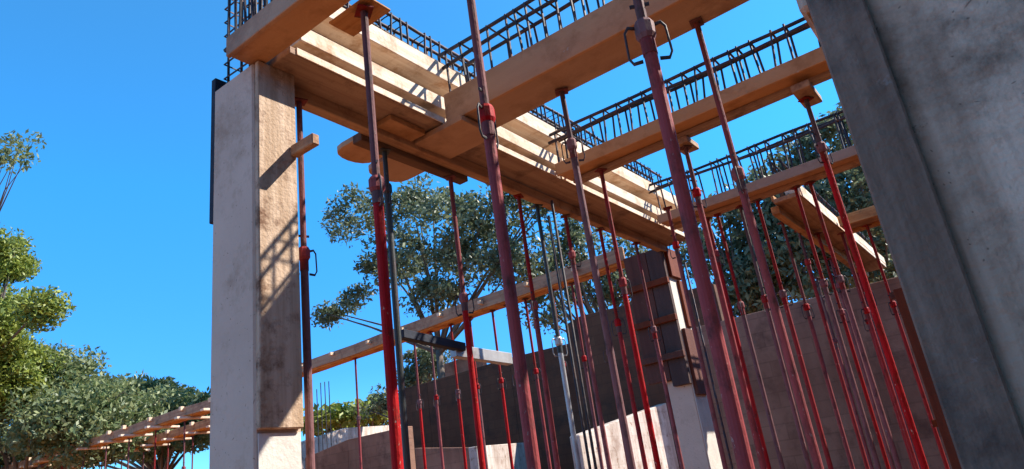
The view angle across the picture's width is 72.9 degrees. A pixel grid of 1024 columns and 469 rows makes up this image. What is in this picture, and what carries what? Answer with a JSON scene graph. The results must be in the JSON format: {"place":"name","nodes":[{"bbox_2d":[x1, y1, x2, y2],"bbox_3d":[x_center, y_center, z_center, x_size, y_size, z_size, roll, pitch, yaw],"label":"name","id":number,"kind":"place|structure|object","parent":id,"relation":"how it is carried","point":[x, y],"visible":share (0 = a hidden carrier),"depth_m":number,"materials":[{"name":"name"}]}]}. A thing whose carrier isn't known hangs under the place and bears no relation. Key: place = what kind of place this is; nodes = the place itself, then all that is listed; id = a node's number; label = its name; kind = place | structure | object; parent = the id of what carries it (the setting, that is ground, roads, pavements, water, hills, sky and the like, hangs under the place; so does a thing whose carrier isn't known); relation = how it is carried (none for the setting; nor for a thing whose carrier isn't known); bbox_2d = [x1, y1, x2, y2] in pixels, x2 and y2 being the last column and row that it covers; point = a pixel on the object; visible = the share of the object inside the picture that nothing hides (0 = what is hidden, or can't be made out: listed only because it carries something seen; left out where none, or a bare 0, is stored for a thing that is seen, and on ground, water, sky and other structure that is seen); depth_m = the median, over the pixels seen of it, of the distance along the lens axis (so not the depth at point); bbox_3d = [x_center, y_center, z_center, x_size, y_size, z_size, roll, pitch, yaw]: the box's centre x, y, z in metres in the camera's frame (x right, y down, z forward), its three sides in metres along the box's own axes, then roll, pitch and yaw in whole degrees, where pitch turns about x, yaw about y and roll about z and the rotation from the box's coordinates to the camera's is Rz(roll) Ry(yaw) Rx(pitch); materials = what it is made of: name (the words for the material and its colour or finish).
{"place":"outdoors","nodes":[
{"label":"outdoors","id":0,"kind":"place"},
{"bbox_2d":[316,381,331,451],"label":"starter bars","id":1,"kind":"object","parent":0,"point":[325,415],"visible":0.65,"depth_m":16.12,"materials":[{"name":"metal"}]},
{"bbox_2d":[305,426,415,468],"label":"boundary wall","id":2,"kind":"structure","parent":0,"point":[375,450],"depth_m":13.49,"materials":[{"name":"white concrete"}]},
{"bbox_2d":[0,0,850,468],"label":"sky","id":3,"kind":"structure","parent":0,"point":[115,207],"materials":[{"name":"blue"}]},
{"bbox_2d":[405,344,581,468],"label":"boundary wall","id":4,"kind":"structure","parent":0,"point":[492,411],"depth_m":16.00,"materials":[{"name":"grey concrete"}]},
{"bbox_2d":[570,403,678,468],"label":"boundary wall","id":5,"kind":"structure","parent":0,"point":[664,437],"depth_m":10.85,"materials":[{"name":"white concrete"}]},
{"bbox_2d":[568,284,723,468],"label":"boundary wall","id":6,"kind":"structure","parent":0,"point":[655,394],"depth_m":13.96,"materials":[{"name":"grey concrete"}]},
{"bbox_2d":[691,277,951,468],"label":"boundary wall","id":7,"kind":"structure","parent":0,"point":[777,396],"depth_m":8.75,"materials":[{"name":"grey concrete"}]},
{"bbox_3d":[-9.731,6.896,15.496,0.113,3.258,0.073,-19,-23,29],"label":"steel prop","id":8,"kind":"object","parent":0,"visible":0},
{"bbox_2d":[63,418,209,468],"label":"beam formwork","id":9,"kind":"object","parent":8,"relation":"on","point":[193,428],"visible":0.3,"depth_m":13.69,"materials":[{"name":"brown wood"}]},
{"label":"ground","id":10,"kind":"structure","parent":0,"visible":0},
{"bbox_2d":[0,129,46,210],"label":"tree","id":11,"kind":"object","parent":10,"relation":"on","point":[6,151],"visible":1,"depth_m":23.69,"materials":[{"name":"green plant"}]},
{"bbox_2d":[0,224,76,416],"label":"tree","id":12,"kind":"object","parent":10,"relation":"on","point":[22,311],"visible":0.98,"depth_m":14.37,"materials":[{"name":"green plant"}]},
{"bbox_2d":[0,338,172,468],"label":"tree","id":13,"kind":"object","parent":10,"relation":"on","point":[71,405],"visible":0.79,"depth_m":13.92,"materials":[{"name":"green plant"}]},
{"bbox_2d":[104,445,108,468],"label":"steel prop","id":14,"kind":"object","parent":10,"relation":"on","point":[105,456],"visible":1,"depth_m":13.11,"materials":[{"name":"red metal"}]},
{"bbox_2d":[127,438,130,468],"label":"steel prop","id":15,"kind":"object","parent":10,"relation":"on","point":[128,452],"visible":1,"depth_m":12.56,"materials":[{"name":"red metal"}]},
{"bbox_2d":[52,369,210,468],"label":"tree","id":16,"kind":"object","parent":10,"relation":"on","point":[180,395],"visible":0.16,"depth_m":21.69,"materials":[{"name":"green plant"}]},
{"bbox_2d":[154,430,157,468],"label":"steel prop","id":17,"kind":"object","parent":10,"relation":"on","point":[155,448],"visible":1,"depth_m":12.04,"materials":[{"name":"red metal"}]},
{"bbox_2d":[167,442,169,468],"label":"steel prop","id":18,"kind":"object","parent":10,"relation":"on","point":[167,453],"visible":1,"depth_m":13.93,"materials":[{"name":"red metal"}]},
{"bbox_2d":[181,421,186,468],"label":"steel prop","id":19,"kind":"object","parent":10,"relation":"on","point":[183,467],"visible":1,"depth_m":11.47,"materials":[{"name":"red metal"}]},
{"bbox_2d":[191,435,194,468],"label":"steel prop","id":20,"kind":"object","parent":10,"relation":"on","point":[192,450],"visible":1,"depth_m":13.39,"materials":[{"name":"red metal"}]},
{"bbox_2d":[209,61,318,468],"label":"concrete column","id":21,"kind":"structure","parent":10,"relation":"on","point":[256,397],"depth_m":2.80,"materials":[{"name":"grey concrete"}]},
{"bbox_2d":[223,0,257,82],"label":"starter bars","id":22,"kind":"object","parent":21,"relation":"on","point":[227,77],"visible":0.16,"depth_m":3.28,"materials":[{"name":"metal"}]},
{"bbox_2d":[295,97,317,468],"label":"steel prop","id":23,"kind":"object","parent":10,"relation":"on","point":[304,256],"visible":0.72,"depth_m":2.91,"materials":[{"name":"red metal"}]},
{"bbox_2d":[301,425,388,468],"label":"boundary wall","id":24,"kind":"structure","parent":10,"relation":"on","point":[341,435],"depth_m":18.83,"materials":[{"name":"white concrete"}]},
{"bbox_2d":[301,393,399,436],"bbox_3d":[-7.539,10.784,31.354,6.353,6.480,4.939,-21,-24,32],"label":"tree","id":25,"kind":"object","parent":10,"relation":"on","point":[345,415],"visible":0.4,"depth_m":30.87,"materials":[{"name":"green plant"}]},
{"bbox_2d":[352,357,361,468],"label":"steel prop","id":26,"kind":"object","parent":10,"relation":"on","point":[359,432],"visible":1,"depth_m":8.78,"materials":[{"name":"red metal"}]},
{"bbox_2d":[354,4,403,468],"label":"steel prop","id":27,"kind":"object","parent":10,"relation":"on","point":[376,181],"visible":1,"depth_m":2.42,"materials":[{"name":"red metal"}]},
{"bbox_2d":[329,0,389,36],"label":"head board","id":28,"kind":"object","parent":27,"relation":"on","point":[347,21],"visible":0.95,"depth_m":2.86,"materials":[{"name":"brown wood"}]},
{"bbox_2d":[379,148,410,468],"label":"steel prop","id":29,"kind":"object","parent":10,"relation":"on","point":[384,153],"visible":0.94,"depth_m":3.44,"materials":[{"name":"red metal"}]},
{"bbox_2d":[353,133,467,184],"bbox_3d":[-0.559,-0.425,3.978,0.070,0.052,0.855,-21,-24,32],"label":"timber joist","id":30,"kind":"object","parent":29,"relation":"on","point":[396,154],"visible":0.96,"depth_m":3.94,"materials":[{"name":"brown wood"}]},
{"bbox_2d":[337,114,495,181],"bbox_3d":[-0.578,-0.506,3.902,0.798,0.045,0.570,-21,-24,32],"label":"board pair","id":31,"kind":"object","parent":30,"relation":"on","point":[455,136],"visible":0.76,"depth_m":3.85,"materials":[{"name":"brown wood"}]},
{"bbox_2d":[353,347,457,424],"bbox_3d":[-3.536,7.381,24.441,5.144,7.044,2.708,-21,-24,32],"label":"tree","id":32,"kind":"object","parent":10,"relation":"on","point":[424,362],"visible":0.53,"depth_m":24.27,"materials":[{"name":"green plant"}]},
{"bbox_2d":[413,343,426,468],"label":"steel prop","id":33,"kind":"object","parent":10,"relation":"on","point":[419,401],"visible":0.92,"depth_m":8.09,"materials":[{"name":"red metal"}]},
{"bbox_2d":[427,331,444,468],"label":"steel prop","id":34,"kind":"object","parent":10,"relation":"on","point":[435,397],"visible":1,"depth_m":7.92,"materials":[{"name":"red metal"}]},
{"bbox_2d":[310,173,564,378],"bbox_3d":[-2.352,2.959,21.462,11.645,12.937,4.767,-21,-24,32],"label":"tree","id":35,"kind":"object","parent":10,"relation":"on","point":[428,286],"visible":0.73,"depth_m":21.32,"materials":[{"name":"green plant"}]},
{"bbox_2d":[415,447,470,468],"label":"boundary wall","id":36,"kind":"structure","parent":10,"relation":"on","point":[453,457],"depth_m":11.52,"materials":[{"name":"white concrete"}]},
{"bbox_2d":[447,324,466,468],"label":"steel prop","id":37,"kind":"object","parent":10,"relation":"on","point":[457,392],"visible":0.98,"depth_m":7.70,"materials":[{"name":"red metal"}]},
{"bbox_2d":[302,247,624,376],"bbox_3d":[-1.450,1.262,8.563,6.755,0.164,0.276,-23,-25,35],"label":"beam formwork","id":38,"kind":"object","parent":37,"relation":"on","point":[443,319],"visible":0.54,"depth_m":7.74,"materials":[{"name":"brown wood"}]},
{"bbox_2d":[443,174,485,468],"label":"steel prop","id":39,"kind":"object","parent":10,"relation":"on","point":[463,298],"visible":1,"depth_m":3.86,"materials":[{"name":"red metal"}]},
{"bbox_2d":[401,329,465,350],"bbox_3d":[-0.423,0.573,3.720,0.050,0.050,0.475,-21,-28,32],"label":"brace plank","id":40,"kind":"object","parent":39,"relation":"attached to","point":[428,340],"visible":0.88,"depth_m":3.69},
{"bbox_2d":[450,347,512,365],"bbox_3d":[-0.172,0.708,4.053,0.049,0.068,0.513,-21,-26,32],"label":"brace plank","id":41,"kind":"object","parent":39,"relation":"attached to","point":[491,356],"visible":0.84,"depth_m":4.05,"materials":[{"name":"wood"}]},
{"bbox_2d":[444,359,486,376],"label":"boundary wall","id":42,"kind":"structure","parent":10,"relation":"on","point":[461,365],"depth_m":21.92,"materials":[{"name":"grey concrete"}]},
{"bbox_2d":[469,317,487,468],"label":"steel prop","id":43,"kind":"object","parent":10,"relation":"on","point":[481,418],"visible":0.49,"depth_m":7.51,"materials":[{"name":"red metal"}]},
{"bbox_2d":[468,443,526,468],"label":"boundary wall","id":44,"kind":"structure","parent":10,"relation":"on","point":[498,456],"depth_m":11.87,"materials":[{"name":"white concrete"}]},
{"bbox_2d":[488,310,513,468],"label":"steel prop","id":45,"kind":"object","parent":10,"relation":"on","point":[501,382],"visible":1,"depth_m":7.33,"materials":[{"name":"red metal"}]},
{"bbox_2d":[467,0,540,468],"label":"steel prop","id":46,"kind":"object","parent":10,"relation":"on","point":[486,117],"visible":1,"depth_m":2.02,"materials":[{"name":"red metal"}]},
{"bbox_2d":[513,193,559,468],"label":"steel prop","id":47,"kind":"object","parent":10,"relation":"on","point":[534,307],"visible":1,"depth_m":4.32,"materials":[{"name":"red metal"}]},
{"bbox_2d":[522,298,551,468],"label":"steel prop","id":48,"kind":"object","parent":10,"relation":"on","point":[536,372],"visible":0.97,"depth_m":7.04,"materials":[{"name":"red metal"}]},
{"bbox_2d":[531,204,581,468],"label":"steel prop","id":49,"kind":"object","parent":10,"relation":"on","point":[558,339],"visible":1,"depth_m":4.52,"materials":[{"name":"metal"}]},
{"bbox_2d":[266,7,685,251],"bbox_3d":[0.214,-0.488,4.836,0.278,0.491,4.343,-21,-24,32],"label":"beam formwork","id":50,"kind":"object","parent":49,"relation":"on","point":[322,62],"visible":0.75,"depth_m":3.90,"materials":[{"name":"brown wood"}]},
{"bbox_2d":[342,2,661,185],"bbox_3d":[0.134,-0.839,4.968,0.115,0.292,4.200,-21,-24,32],"label":"rebar cage","id":51,"kind":"object","parent":50,"relation":"on","point":[380,25],"visible":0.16,"depth_m":4.43,"materials":[{"name":"metal"}]},
{"bbox_2d":[548,289,567,380],"bbox_3d":[0.629,2.139,6.617,0.073,3.347,0.113,7,-25,-35],"label":"steel prop","id":52,"kind":"object","parent":10,"relation":"on","point":[558,327],"visible":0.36,"depth_m":7.07,"materials":[{"name":"metal"}]},
{"bbox_2d":[547,200,596,468],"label":"prop","id":53,"kind":"object","parent":10,"relation":"on","point":[575,345],"visible":1,"depth_m":4.35,"materials":[{"name":"metal"}]},
{"bbox_2d":[506,213,648,337],"bbox_3d":[2.414,3.580,20.568,5.490,9.899,3.012,-21,-24,32],"label":"tree","id":54,"kind":"object","parent":10,"relation":"on","point":[576,229],"visible":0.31,"depth_m":21.14,"materials":[{"name":"green plant"}]},
{"bbox_2d":[568,282,603,468],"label":"steel prop","id":55,"kind":"object","parent":10,"relation":"on","point":[583,357],"visible":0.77,"depth_m":6.68,"materials":[{"name":"red metal"}]},
{"bbox_2d":[561,214,611,468],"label":"steel prop","id":56,"kind":"object","parent":10,"relation":"on","point":[571,254],"visible":1,"depth_m":4.81,"materials":[{"name":"metal"}]},
{"bbox_2d":[555,87,635,468],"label":"steel prop","id":57,"kind":"object","parent":10,"relation":"on","point":[570,142],"visible":1,"depth_m":3.25,"materials":[{"name":"red metal"}]},
{"bbox_2d":[591,275,627,468],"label":"steel prop","id":58,"kind":"object","parent":10,"relation":"on","point":[616,405],"visible":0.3,"depth_m":6.40,"materials":[{"name":"red metal"}]},
{"bbox_2d":[595,227,647,468],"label":"steel prop","id":59,"kind":"object","parent":10,"relation":"on","point":[617,322],"visible":1,"depth_m":5.17,"materials":[{"name":"red metal"}]},
{"bbox_2d":[594,168,660,468],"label":"steel prop","id":60,"kind":"object","parent":10,"relation":"on","point":[622,280],"visible":1,"depth_m":4.19,"materials":[{"name":"red metal"}]},
{"bbox_2d":[631,242,684,468],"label":"steel prop","id":61,"kind":"object","parent":10,"relation":"on","point":[653,328],"visible":1,"depth_m":5.63,"materials":[{"name":"red metal"}]},
{"bbox_2d":[623,248,722,468],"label":"concrete column","id":62,"kind":"structure","parent":10,"relation":"on","point":[685,384],"depth_m":6.11,"materials":[{"name":"grey concrete"}]},
{"bbox_2d":[624,0,754,468],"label":"steel prop","id":63,"kind":"object","parent":10,"relation":"on","point":[643,28],"visible":1,"depth_m":1.67,"materials":[{"name":"red metal"}]},
{"bbox_2d":[226,0,349,64],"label":"beam formwork","id":64,"kind":"object","parent":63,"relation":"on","point":[269,31],"visible":0.9,"depth_m":2.89,"materials":[{"name":"brown wood"}]},
{"bbox_2d":[223,0,271,52],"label":"rebar cage","id":65,"kind":"object","parent":64,"relation":"on","point":[252,8],"visible":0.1,"depth_m":3.08,"materials":[{"name":"metal"}]},
{"bbox_2d":[663,206,727,468],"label":"steel prop","id":66,"kind":"object","parent":10,"relation":"on","point":[675,244],"visible":1,"depth_m":5.03,"materials":[{"name":"red metal"}]},
{"bbox_2d":[684,262,733,468],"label":"prop","id":67,"kind":"object","parent":10,"relation":"on","point":[712,382],"visible":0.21,"depth_m":5.81,"materials":[{"name":"metal"}]},
{"bbox_2d":[680,145,766,468],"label":"steel prop","id":68,"kind":"object","parent":10,"relation":"on","point":[696,192],"visible":0.91,"depth_m":3.92,"materials":[{"name":"red metal"}]},
{"bbox_2d":[678,135,698,154],"bbox_3d":[1.078,-0.555,4.310,0.104,0.042,0.180,-21,-24,32],"label":"head board","id":69,"kind":"object","parent":68,"relation":"on","point":[685,140],"visible":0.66,"depth_m":4.26,"materials":[{"name":"brown wood"}]},
{"bbox_2d":[555,47,831,182],"bbox_3d":[1.450,-0.828,3.954,2.789,0.123,0.205,-21,-24,32],"label":"beam formwork","id":70,"kind":"object","parent":69,"relation":"on","point":[758,91],"visible":0.59,"depth_m":4.10,"materials":[{"name":"brown wood"}]},
{"bbox_2d":[548,17,820,170],"bbox_3d":[1.373,-0.950,4.038,2.737,0.319,0.140,-21,-24,32],"label":"rebar cage","id":71,"kind":"object","parent":70,"relation":"on","point":[695,77],"visible":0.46,"depth_m":4.21,"materials":[{"name":"metal"}]},
{"bbox_2d":[706,217,770,468],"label":"steel prop","id":72,"kind":"object","parent":10,"relation":"on","point":[746,376],"visible":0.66,"depth_m":5.37,"materials":[{"name":"red metal"}]},
{"bbox_2d":[657,145,860,229],"bbox_3d":[2.381,-0.520,5.139,2.789,0.109,0.204,-21,-24,32],"label":"beam formwork","id":73,"kind":"object","parent":72,"relation":"on","point":[847,158],"visible":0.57,"depth_m":5.34,"materials":[{"name":"brown wood"}]},
{"bbox_2d":[649,110,851,220],"bbox_3d":[2.300,-0.670,5.235,2.737,0.367,0.140,-21,-24,32],"label":"rebar cage","id":74,"kind":"object","parent":73,"relation":"on","point":[838,118],"visible":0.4,"depth_m":5.43,"materials":[{"name":"metal"}]},
{"bbox_2d":[714,213,784,468],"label":"steel prop","id":75,"kind":"object","parent":10,"relation":"on","point":[740,305],"visible":1,"depth_m":5.29,"materials":[{"name":"red metal"}]},
{"bbox_2d":[689,16,823,468],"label":"steel prop","id":76,"kind":"object","parent":10,"relation":"on","point":[737,170],"visible":1,"depth_m":2.79,"materials":[{"name":"red metal"}]},
{"bbox_2d":[444,0,748,127],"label":"beam formwork","id":77,"kind":"object","parent":76,"relation":"on","point":[590,46],"visible":0.76,"depth_m":3.42,"materials":[{"name":"brown wood"}]},
{"bbox_2d":[437,0,604,91],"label":"rebar cage","id":78,"kind":"object","parent":77,"relation":"on","point":[516,22],"visible":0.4,"depth_m":3.75,"materials":[{"name":"metal"}]},
{"bbox_2d":[670,166,853,317],"bbox_3d":[6.229,2.383,15.836,4.565,7.947,3.496,-21,-24,32],"label":"tree","id":79,"kind":"object","parent":10,"relation":"on","point":[746,278],"visible":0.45,"depth_m":15.71,"materials":[{"name":"green plant"}]},
{"bbox_2d":[735,205,811,468],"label":"steel prop","id":80,"kind":"object","parent":10,"relation":"on","point":[764,300],"visible":0.93,"depth_m":5.18,"materials":[{"name":"red metal"}]},
{"bbox_2d":[752,198,833,468],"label":"steel prop","id":81,"kind":"object","parent":10,"relation":"on","point":[782,293],"visible":0.97,"depth_m":5.11,"materials":[{"name":"red metal"}]},
{"bbox_2d":[778,221,854,468],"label":"steel prop","id":82,"kind":"object","parent":10,"relation":"on","point":[806,306],"visible":0.97,"depth_m":5.73,"materials":[{"name":"red metal"}]},
{"bbox_2d":[746,102,897,299],"bbox_3d":[8.321,1.332,15.953,5.086,9.365,4.468,-21,-24,32],"label":"tree","id":83,"kind":"object","parent":10,"relation":"on","point":[857,196],"visible":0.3,"depth_m":15.70,"materials":[{"name":"green plant"}]},
{"bbox_2d":[794,231,869,468],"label":"steel prop","id":84,"kind":"object","parent":10,"relation":"on","point":[807,261],"visible":0.97,"depth_m":6.02,"materials":[{"name":"red metal"}]},
{"bbox_2d":[771,186,885,277],"bbox_3d":[3.372,0.059,7.159,0.276,0.216,3.754,-21,-24,32],"label":"beam formwork","id":85,"kind":"object","parent":84,"relation":"on","point":[786,210],"visible":0.66,"depth_m":6.43,"materials":[{"name":"brown wood"}]},
{"bbox_2d":[771,158,867,242],"bbox_3d":[3.317,-0.126,7.180,0.095,0.367,3.573,-21,-24,32],"label":"rebar cage","id":86,"kind":"object","parent":85,"relation":"on","point":[823,201],"visible":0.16,"depth_m":6.80,"materials":[{"name":"metal"}]},
{"bbox_2d":[790,185,880,468],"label":"steel prop","id":87,"kind":"object","parent":10,"relation":"on","point":[823,283],"visible":1,"depth_m":4.93,"materials":[{"name":"red metal"}]},
{"bbox_2d":[814,277,873,468],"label":"steel prop","id":88,"kind":"object","parent":10,"relation":"on","point":[835,340],"visible":0.89,"depth_m":7.90,"materials":[{"name":"red metal"}]},
{"bbox_2d":[814,232,890,468],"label":"steel prop","id":89,"kind":"object","parent":10,"relation":"on","point":[841,310],"visible":1,"depth_m":6.17,"materials":[{"name":"red metal"}]},
{"bbox_2d":[804,181,901,468],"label":"steel prop","id":90,"kind":"object","parent":10,"relation":"on","point":[839,277],"visible":1,"depth_m":4.88,"materials":[{"name":"red metal"}]},
{"bbox_2d":[835,207,876,305],"bbox_3d":[3.056,1.335,5.383,0.113,3.364,0.073,0,-22,-23],"label":"steel prop","id":91,"kind":"object","parent":10,"relation":"on","point":[864,293],"visible":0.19,"depth_m":5.69,"materials":[{"name":"red metal"}]},
{"bbox_2d":[827,258,894,468],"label":"steel prop","id":92,"kind":"object","parent":10,"relation":"on","point":[868,385],"visible":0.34,"depth_m":7.11,"materials":[{"name":"red metal"}]},
{"bbox_2d":[798,96,928,468],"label":"steel prop","id":93,"kind":"object","parent":10,"relation":"on","point":[821,147],"visible":1,"depth_m":3.51,"materials":[{"name":"red metal"}]},
{"bbox_2d":[790,79,821,108],"bbox_3d":[1.658,-0.788,3.897,0.101,0.042,0.266,-21,-24,32],"label":"head board","id":94,"kind":"object","parent":93,"relation":"on","point":[800,90],"visible":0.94,"depth_m":3.83,"materials":[{"name":"brown wood"}]},
{"bbox_2d":[837,232,918,468],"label":"steel prop","id":95,"kind":"object","parent":10,"relation":"on","point":[865,309],"visible":0.86,"depth_m":6.26,"materials":[{"name":"red metal"}]},
{"bbox_2d":[842,249,914,468],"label":"steel prop","id":96,"kind":"object","parent":10,"relation":"on","point":[901,430],"visible":0.56,"depth_m":6.84,"materials":[{"name":"red metal"}]},
{"bbox_2d":[857,273,920,468],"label":"steel prop","id":97,"kind":"object","parent":10,"relation":"on","point":[890,375],"visible":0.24,"depth_m":7.80,"materials":[{"name":"red metal"}]},
{"bbox_2d":[862,224,949,468],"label":"steel prop","id":98,"kind":"object","parent":10,"relation":"on","point":[893,305],"visible":0.93,"depth_m":6.13,"materials":[{"name":"red metal"}]},
{"bbox_2d":[837,206,880,232],"bbox_3d":[3.986,-0.390,6.162,2.014,0.132,0.278,-21,-24,32],"label":"beam formwork","id":99,"kind":"object","parent":98,"relation":"on","point":[858,219],"visible":0.19,"depth_m":6.53,"materials":[{"name":"brown wood"}]},
{"bbox_2d":[796,0,1023,468],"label":"concrete column","id":100,"kind":"structure","parent":10,"relation":"on","point":[930,93],"depth_m":0.93,"materials":[{"name":"grey concrete"}]},
{"bbox_2d":[889,288,961,468],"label":"prop","id":101,"kind":"object","parent":10,"relation":"on","point":[939,421],"visible":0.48,"depth_m":5.50,"materials":[{"name":"red metal"}]},
{"label":"steel prop","id":102,"kind":"object","parent":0,"visible":0},
{"bbox_2d":[1,398,209,468],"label":"beam formwork","id":103,"kind":"object","parent":102,"relation":"on","point":[171,419],"visible":0.68,"depth_m":12.31,"materials":[{"name":"brown wood"}]}
]}

